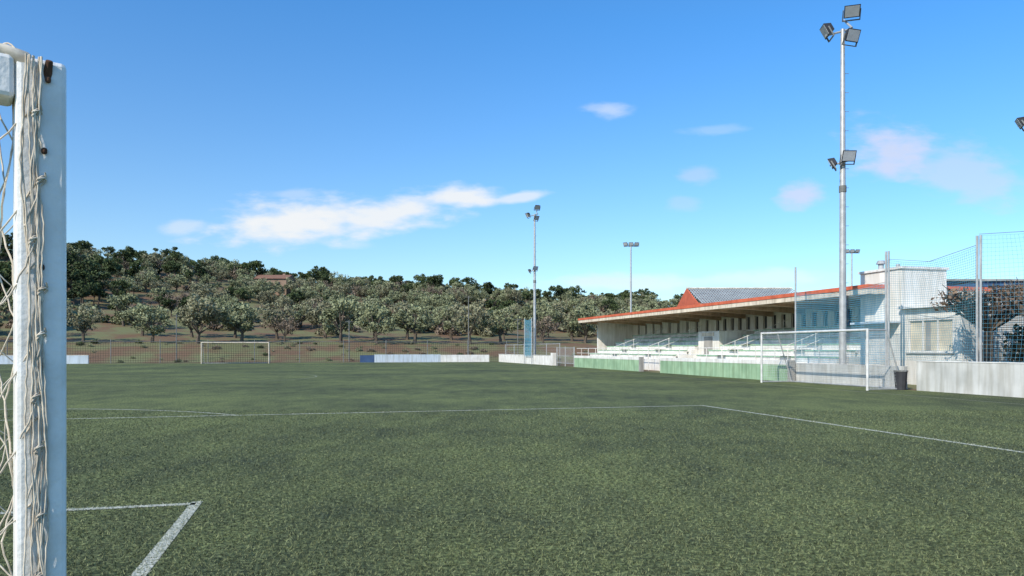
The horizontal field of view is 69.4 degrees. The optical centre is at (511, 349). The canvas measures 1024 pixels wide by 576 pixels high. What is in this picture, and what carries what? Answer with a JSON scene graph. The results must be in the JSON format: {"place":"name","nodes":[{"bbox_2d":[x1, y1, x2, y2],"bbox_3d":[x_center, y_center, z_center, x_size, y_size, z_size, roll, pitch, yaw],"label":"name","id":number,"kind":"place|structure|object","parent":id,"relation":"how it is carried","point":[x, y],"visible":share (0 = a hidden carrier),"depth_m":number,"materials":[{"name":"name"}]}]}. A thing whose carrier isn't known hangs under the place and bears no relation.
{"place":"outdoors","nodes":[
{"label":"outdoors","id":0,"kind":"place"},
{"bbox_2d":[0,257,916,390],"bbox_3d":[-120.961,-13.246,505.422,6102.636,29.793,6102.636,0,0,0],"label":"ground","id":1,"kind":"structure","parent":0,"point":[304,334],"depth_m":111.84,"materials":[{"name":"soil"}]},
{"bbox_2d":[0,265,11,318],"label":"pine tree","id":2,"kind":"object","parent":1,"relation":"on","point":[7,276],"visible":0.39,"depth_m":119.78,"materials":[{"name":"green plant"}]},
{"bbox_2d":[0,299,12,327],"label":"olive tree","id":3,"kind":"object","parent":1,"relation":"on","point":[9,314],"visible":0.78,"depth_m":98.47,"materials":[{"name":"green plant"}]},
{"bbox_2d":[5,288,12,309],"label":"pine tree","id":4,"kind":"object","parent":1,"relation":"on","point":[11,296],"visible":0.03,"depth_m":109.76,"materials":[{"name":"green plant"}]},
{"bbox_2d":[66,300,107,342],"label":"olive tree","id":5,"kind":"object","parent":1,"relation":"on","point":[81,324],"visible":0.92,"depth_m":100.32,"materials":[{"name":"green plant"}]},
{"bbox_2d":[118,303,156,335],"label":"olive tree","id":6,"kind":"object","parent":1,"relation":"on","point":[128,317],"visible":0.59,"depth_m":111.23,"materials":[{"name":"green plant"}]},
{"bbox_2d":[130,303,172,342],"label":"olive tree","id":7,"kind":"object","parent":1,"relation":"on","point":[139,309],"visible":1,"depth_m":102.05,"materials":[{"name":"green plant"}]},
{"bbox_2d":[176,314,176,361],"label":"utility pole","id":8,"kind":"object","parent":1,"relation":"on","point":[176,337],"visible":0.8,"depth_m":91.97,"materials":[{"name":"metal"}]},
{"bbox_2d":[172,300,209,337],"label":"olive tree","id":9,"kind":"object","parent":1,"relation":"on","point":[191,331],"visible":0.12,"depth_m":112.04,"materials":[{"name":"green plant"}]},
{"bbox_2d":[177,293,224,343],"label":"olive tree","id":10,"kind":"object","parent":1,"relation":"on","point":[190,308],"visible":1,"depth_m":102.95,"materials":[{"name":"green plant"}]},
{"bbox_2d":[220,301,256,337],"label":"olive tree","id":11,"kind":"object","parent":1,"relation":"on","point":[227,305],"visible":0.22,"depth_m":113.96,"materials":[{"name":"green plant"}]},
{"bbox_2d":[218,302,264,340],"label":"olive tree","id":12,"kind":"object","parent":1,"relation":"on","point":[235,321],"visible":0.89,"depth_m":106.21,"materials":[{"name":"green plant"}]},
{"bbox_2d":[245,259,266,275],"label":"pine tree","id":13,"kind":"object","parent":1,"relation":"on","point":[258,265],"visible":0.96,"depth_m":186.54,"materials":[{"name":"green plant"}]},
{"bbox_2d":[0,339,544,362],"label":"chain link fence","id":14,"kind":"object","parent":1,"relation":"on","point":[299,346],"visible":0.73,"depth_m":92.30,"materials":[{"name":"metal"}]},
{"bbox_2d":[253,274,295,296],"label":"farmhouse","id":15,"kind":"object","parent":1,"relation":"on","point":[282,279],"visible":0.47,"depth_m":183.11,"materials":[{"name":"tile"}]},
{"bbox_2d":[255,302,296,338],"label":"olive tree","id":16,"kind":"object","parent":1,"relation":"on","point":[268,313],"visible":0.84,"depth_m":114.32,"materials":[{"name":"green plant"}]},
{"bbox_2d":[272,314,298,342],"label":"olive tree","id":17,"kind":"object","parent":1,"relation":"on","point":[287,328],"visible":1,"depth_m":108.53,"materials":[{"name":"green plant"}]},
{"bbox_2d":[306,301,343,338],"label":"olive tree","id":18,"kind":"object","parent":1,"relation":"on","point":[315,312],"visible":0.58,"depth_m":117.87,"materials":[{"name":"green plant"}]},
{"bbox_2d":[317,298,358,342],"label":"olive tree","id":19,"kind":"object","parent":1,"relation":"on","point":[346,305],"visible":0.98,"depth_m":110.11,"materials":[{"name":"green plant"}]},
{"bbox_2d":[345,321,350,361],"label":"utility pole","id":20,"kind":"object","parent":1,"relation":"on","point":[349,340],"visible":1,"depth_m":97.31,"materials":[{"name":"metal"}]},
{"bbox_2d":[0,232,711,362],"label":"hillside woodland","id":21,"kind":"object","parent":1,"relation":"on","point":[317,286],"visible":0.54,"depth_m":167.61,"materials":[{"name":"green plant"}]},
{"bbox_2d":[360,355,373,361],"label":"advertising board","id":22,"kind":"object","parent":1,"relation":"on","point":[366,358],"visible":0.86,"depth_m":93.98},
{"bbox_2d":[353,302,393,338],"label":"olive tree","id":23,"kind":"object","parent":1,"relation":"on","point":[357,315],"visible":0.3,"depth_m":118.11,"materials":[{"name":"green plant"}]},
{"bbox_2d":[353,302,396,343],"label":"olive tree","id":24,"kind":"object","parent":1,"relation":"on","point":[385,325],"visible":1,"depth_m":109.50,"materials":[{"name":"green plant"}]},
{"bbox_2d":[374,354,439,361],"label":"blue run","id":25,"kind":"object","parent":1,"relation":"on","point":[410,358],"visible":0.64,"depth_m":95.31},
{"bbox_2d":[389,300,428,339],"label":"olive tree","id":26,"kind":"object","parent":1,"relation":"on","point":[403,306],"visible":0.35,"depth_m":120.92,"materials":[{"name":"green plant"}]},
{"bbox_2d":[391,303,433,342],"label":"olive tree","id":27,"kind":"object","parent":1,"relation":"on","point":[400,320],"visible":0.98,"depth_m":111.62,"materials":[{"name":"green plant"}]},
{"bbox_2d":[431,303,465,339],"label":"olive tree","id":28,"kind":"object","parent":1,"relation":"on","point":[446,320],"visible":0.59,"depth_m":122.65,"materials":[{"name":"green plant"}]},
{"bbox_2d":[440,355,488,361],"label":"white run","id":29,"kind":"object","parent":1,"relation":"on","point":[464,358],"visible":0.86,"depth_m":97.17,"materials":[{"name":"paint"}]},
{"bbox_2d":[445,298,489,343],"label":"olive tree","id":30,"kind":"object","parent":1,"relation":"on","point":[474,317],"visible":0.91,"depth_m":112.88,"materials":[{"name":"green plant"}]},
{"bbox_2d":[468,296,471,354],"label":"utility pole","id":31,"kind":"object","parent":1,"relation":"on","point":[468,323],"visible":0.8,"depth_m":101.32,"materials":[{"name":"metal"}]},
{"bbox_2d":[487,307,514,339],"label":"olive tree","id":32,"kind":"object","parent":1,"relation":"on","point":[492,323],"visible":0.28,"depth_m":123.94,"materials":[{"name":"green plant"}]},
{"bbox_2d":[481,307,522,341],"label":"olive tree","id":33,"kind":"object","parent":1,"relation":"on","point":[511,323],"visible":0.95,"depth_m":115.94,"materials":[{"name":"green plant"}]},
{"bbox_2d":[0,362,1023,575],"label":"grass pitch","id":34,"kind":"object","parent":1,"relation":"on","point":[418,386],"depth_m":10.86,"materials":[{"name":"green plant"}]},
{"bbox_2d":[0,42,65,575],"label":"goal","id":35,"kind":"object","parent":34,"relation":"on","point":[32,91],"visible":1,"depth_m":1.90,"materials":[{"name":"paint"}]},
{"bbox_2d":[0,356,88,363],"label":"white run","id":36,"kind":"object","parent":34,"relation":"on","point":[69,360],"visible":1,"depth_m":84.58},
{"bbox_2d":[1,355,88,355],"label":"end wall","id":37,"kind":"structure","parent":36,"relation":"on","point":[66,355],"depth_m":84.59,"materials":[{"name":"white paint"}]},
{"bbox_2d":[201,342,269,363],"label":"football goal","id":38,"kind":"object","parent":34,"relation":"on","point":[235,351],"visible":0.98,"depth_m":86.31,"materials":[{"name":"metal"}]},
{"bbox_2d":[0,409,1023,575],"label":"grass","id":39,"kind":"structure","parent":34,"relation":"on","point":[546,535],"depth_m":7.91,"materials":[{"name":"green plant"}]},
{"bbox_2d":[1,363,1022,575],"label":"pitch markings","id":40,"kind":"object","parent":34,"relation":"on","point":[191,511],"visible":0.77,"depth_m":7.68,"materials":[{"name":"white paint"}]},
{"bbox_2d":[524,318,531,363],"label":"ball stop net","id":41,"kind":"object","parent":34,"relation":"on","point":[529,338],"visible":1,"depth_m":84.10,"materials":[{"name":"metal"}]},
{"bbox_2d":[761,328,897,390],"bbox_3d":[14.137,0.410,33.405,1.778,2.500,7.420,0,0,-15],"label":"football goal","id":42,"kind":"object","parent":34,"relation":"on","point":[867,373],"visible":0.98,"depth_m":32.71,"materials":[{"name":"paint"}]},
{"bbox_2d":[893,370,907,389],"bbox_3d":[15.797,1.250,30.058,0.541,0.800,0.541,0,0,0],"label":"waste bin","id":43,"kind":"object","parent":34,"relation":"on","point":[900,377],"visible":0.95,"depth_m":29.87,"materials":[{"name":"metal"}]},
{"bbox_2d":[514,318,519,353],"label":"utility pole","id":44,"kind":"object","parent":1,"relation":"on","point":[517,319],"visible":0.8,"depth_m":103.12,"materials":[{"name":"metal"}]},
{"bbox_2d":[499,354,550,364],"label":"wall","id":45,"kind":"structure","parent":1,"relation":"on","point":[541,360],"depth_m":85.24,"materials":[{"name":"white paint"}]},
{"bbox_2d":[525,205,539,354],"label":"floodlight pole","id":46,"kind":"object","parent":1,"relation":"on","point":[537,208],"visible":0.97,"depth_m":84.88,"materials":[{"name":"metal"}]},
{"bbox_2d":[505,343,559,364],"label":"chain link fence","id":47,"kind":"object","parent":1,"relation":"on","point":[514,347],"visible":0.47,"depth_m":90.74,"materials":[{"name":"metal"}]},
{"bbox_2d":[521,297,562,340],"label":"olive tree","id":48,"kind":"object","parent":1,"relation":"on","point":[545,309],"visible":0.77,"depth_m":126.25,"materials":[{"name":"green plant"}]},
{"bbox_2d":[530,316,558,341],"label":"olive tree","id":49,"kind":"object","parent":1,"relation":"on","point":[547,324],"visible":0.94,"depth_m":117.75,"materials":[{"name":"green plant"}]},
{"bbox_2d":[551,353,555,365],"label":"pier","id":50,"kind":"structure","parent":1,"relation":"on","point":[553,359],"depth_m":75.54,"materials":[{"name":"white paint"}]},
{"bbox_2d":[557,347,574,365],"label":"steel gate","id":51,"kind":"structure","parent":1,"relation":"on","point":[565,355],"depth_m":72.37,"materials":[{"name":"grey metal"}]},
{"bbox_2d":[554,305,585,340],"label":"olive tree","id":52,"kind":"object","parent":1,"relation":"on","point":[568,326],"visible":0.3,"depth_m":127.22,"materials":[{"name":"green plant"}]},
{"bbox_2d":[564,302,600,342],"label":"olive tree","id":53,"kind":"object","parent":1,"relation":"on","point":[575,324],"visible":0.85,"depth_m":119.96,"materials":[{"name":"green plant"}]},
{"bbox_2d":[574,358,638,370],"bbox_3d":[7.769,1.220,62.327,0.200,0.860,14.500,0,0,-15],"label":"green band","id":54,"kind":"object","parent":1,"relation":"on","point":[622,364],"visible":0.89,"depth_m":61.14,"materials":[{"name":"green paint"}]},
{"bbox_2d":[574,356,638,359],"bbox_3d":[7.769,0.680,62.327,0.220,0.220,14.520,0,0,-15],"label":"white band","id":55,"kind":"object","parent":54,"relation":"on","point":[614,357],"visible":1,"depth_m":61.11,"materials":[{"name":"paint"}]},
{"bbox_2d":[596,305,627,328],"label":"olive tree","id":56,"kind":"object","parent":1,"relation":"on","point":[607,312],"visible":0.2,"depth_m":130.89,"materials":[{"name":"green plant"}]},
{"bbox_2d":[623,242,638,311],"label":"floodlight pole","id":57,"kind":"object","parent":1,"relation":"on","point":[631,244],"visible":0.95,"depth_m":106.90,"materials":[{"name":"metal"}]},
{"bbox_2d":[620,304,644,312],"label":"olive tree","id":58,"kind":"object","parent":1,"relation":"on","point":[634,308],"visible":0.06,"depth_m":120.34,"materials":[{"name":"green plant"}]},
{"bbox_2d":[639,357,643,371],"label":"end pier","id":59,"kind":"structure","parent":1,"relation":"on","point":[641,364],"depth_m":55.03,"materials":[{"name":"grey concrete"}]},
{"bbox_2d":[648,304,660,309],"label":"olive tree","id":60,"kind":"object","parent":1,"relation":"on","point":[656,307],"visible":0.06,"depth_m":124.01,"materials":[{"name":"green plant"}]},
{"bbox_2d":[660,361,786,380],"bbox_3d":[12.338,1.220,44.864,0.200,0.860,14.600,0,0,-15],"label":"green band","id":61,"kind":"object","parent":1,"relation":"on","point":[739,370],"visible":0.79,"depth_m":43.56,"materials":[{"name":"green paint"}]},
{"bbox_2d":[660,358,786,364],"bbox_3d":[12.338,0.680,44.864,0.220,0.220,14.620,0,0,-15],"label":"white band","id":62,"kind":"object","parent":61,"relation":"on","point":[723,360],"visible":1,"depth_m":43.65,"materials":[{"name":"paint"}]},
{"bbox_2d":[677,287,796,306],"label":"gabled hall","id":63,"kind":"structure","parent":1,"relation":"on","point":[688,298],"depth_m":71.72,"materials":[{"name":"red paint"}]},
{"bbox_2d":[577,281,989,370],"bbox_3d":[15.267,-0.925,56.732,8.524,5.150,41.400,0,0,-15],"label":"grandstand","id":64,"kind":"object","parent":1,"relation":"on","point":[732,329],"visible":0.65,"depth_m":53.64,"materials":[{"name":"white paint"}]},
{"bbox_2d":[704,337,711,353],"bbox_3d":[14.608,0.100,55.071,0.020,2.100,1.200,0,0,-15],"label":"entrance door","id":65,"kind":"structure","parent":64,"relation":"in","point":[707,340],"depth_m":55.15,"materials":[{"name":"white metal"}]},
{"bbox_2d":[787,360,794,380],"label":"end pier","id":66,"kind":"structure","parent":1,"relation":"on","point":[791,365],"depth_m":37.52,"materials":[{"name":"grey concrete"}]},
{"bbox_2d":[820,4,860,364],"bbox_3d":[15.498,-7.269,34.813,1.851,17.837,1.240,0,0,0],"label":"floodlight pole","id":67,"kind":"object","parent":1,"relation":"on","point":[850,34],"visible":0.98,"depth_m":34.87,"materials":[{"name":"metal"}]},
{"bbox_2d":[794,251,886,365],"bbox_3d":[15.905,-1.350,36.011,0.312,6.000,6.553,0,0,-15],"label":"ball stop net","id":68,"kind":"object","parent":1,"relation":"on","point":[871,312],"visible":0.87,"depth_m":35.15,"materials":[{"name":"fabric"}]},
{"bbox_2d":[795,363,906,388],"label":"wall behind goal","id":69,"kind":"structure","parent":1,"relation":"on","point":[808,373],"depth_m":34.14,"materials":[{"name":"white concrete"}]},
{"bbox_2d":[846,249,859,285],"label":"floodlight pole","id":70,"kind":"object","parent":1,"relation":"on","point":[852,251],"visible":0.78,"depth_m":115.91,"materials":[{"name":"metal"}]},
{"bbox_2d":[887,236,978,365],"bbox_3d":[17.405,-1.350,30.561,0.455,6.000,4.650,0,0,-15],"label":"ball stop net","id":71,"kind":"object","parent":1,"relation":"on","point":[976,326],"visible":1,"depth_m":30.26,"materials":[{"name":"fabric"}]},
{"bbox_2d":[850,260,1022,384],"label":"clubhouse","id":72,"kind":"structure","parent":1,"relation":"on","point":[877,276],"depth_m":35.20,"materials":[{"name":"white paint"}]},
{"bbox_2d":[908,317,953,352],"bbox_3d":[19.059,-0.626,33.651,0.090,1.548,2.580,0,0,-15],"label":"window frame","id":73,"kind":"structure","parent":72,"relation":"in","point":[938,319],"depth_m":33.70,"materials":[{"name":"white paint"}]},
{"bbox_2d":[911,319,951,349],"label":"window panes","id":74,"kind":"structure","parent":72,"relation":"in","point":[916,331],"depth_m":33.52,"materials":[{"name":"beige glass"}]},
{"bbox_2d":[917,362,1023,397],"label":"wall plain","id":75,"kind":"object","parent":1,"relation":"on","point":[999,379],"depth_m":27.11,"materials":[{"name":"white concrete"}]},
{"bbox_2d":[930,279,1023,361],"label":"mulberry tree","id":76,"kind":"object","parent":1,"relation":"on","point":[998,322],"visible":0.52,"depth_m":29.83,"materials":[{"name":"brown plant"}]},
{"bbox_2d":[947,279,1022,302],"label":"sports hall","id":77,"kind":"structure","parent":1,"relation":"on","point":[993,281],"depth_m":44.95,"materials":[{"name":"white paint"}]},
{"bbox_2d":[979,231,1023,361],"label":"ball stop net","id":78,"kind":"object","parent":1,"relation":"on","point":[980,298],"visible":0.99,"depth_m":28.06,"materials":[{"name":"metal"}]},
{"bbox_2d":[989,313,1023,362],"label":"fence","id":79,"kind":"object","parent":1,"relation":"on","point":[1009,340],"visible":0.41,"depth_m":30.15,"materials":[{"name":"metal"}]},
{"bbox_2d":[990,277,1023,315],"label":"mulberry tree","id":80,"kind":"object","parent":1,"relation":"on","point":[1017,291],"visible":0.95,"depth_m":28.21,"materials":[{"name":"green plant"}]},
{"bbox_2d":[1002,323,1022,362],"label":"hedge","id":81,"kind":"object","parent":1,"relation":"on","point":[1018,343],"visible":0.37,"depth_m":30.98,"materials":[{"name":"green plant"}]},
{"bbox_2d":[1015,117,1023,131],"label":"floodlight pole","id":82,"kind":"object","parent":1,"relation":"on","point":[1019,121],"visible":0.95,"depth_m":29.64,"materials":[{"name":"metal"}]},
{"bbox_2d":[0,0,1023,304],"label":"sky","id":83,"kind":"structure","parent":0,"point":[386,139],"materials":[{"name":"blue"}]},
{"bbox_2d":[916,361,1023,363],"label":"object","id":84,"kind":"structure","parent":0,"point":[973,362],"depth_m":27.11,"materials":[{"name":"white paint"}]}
]}

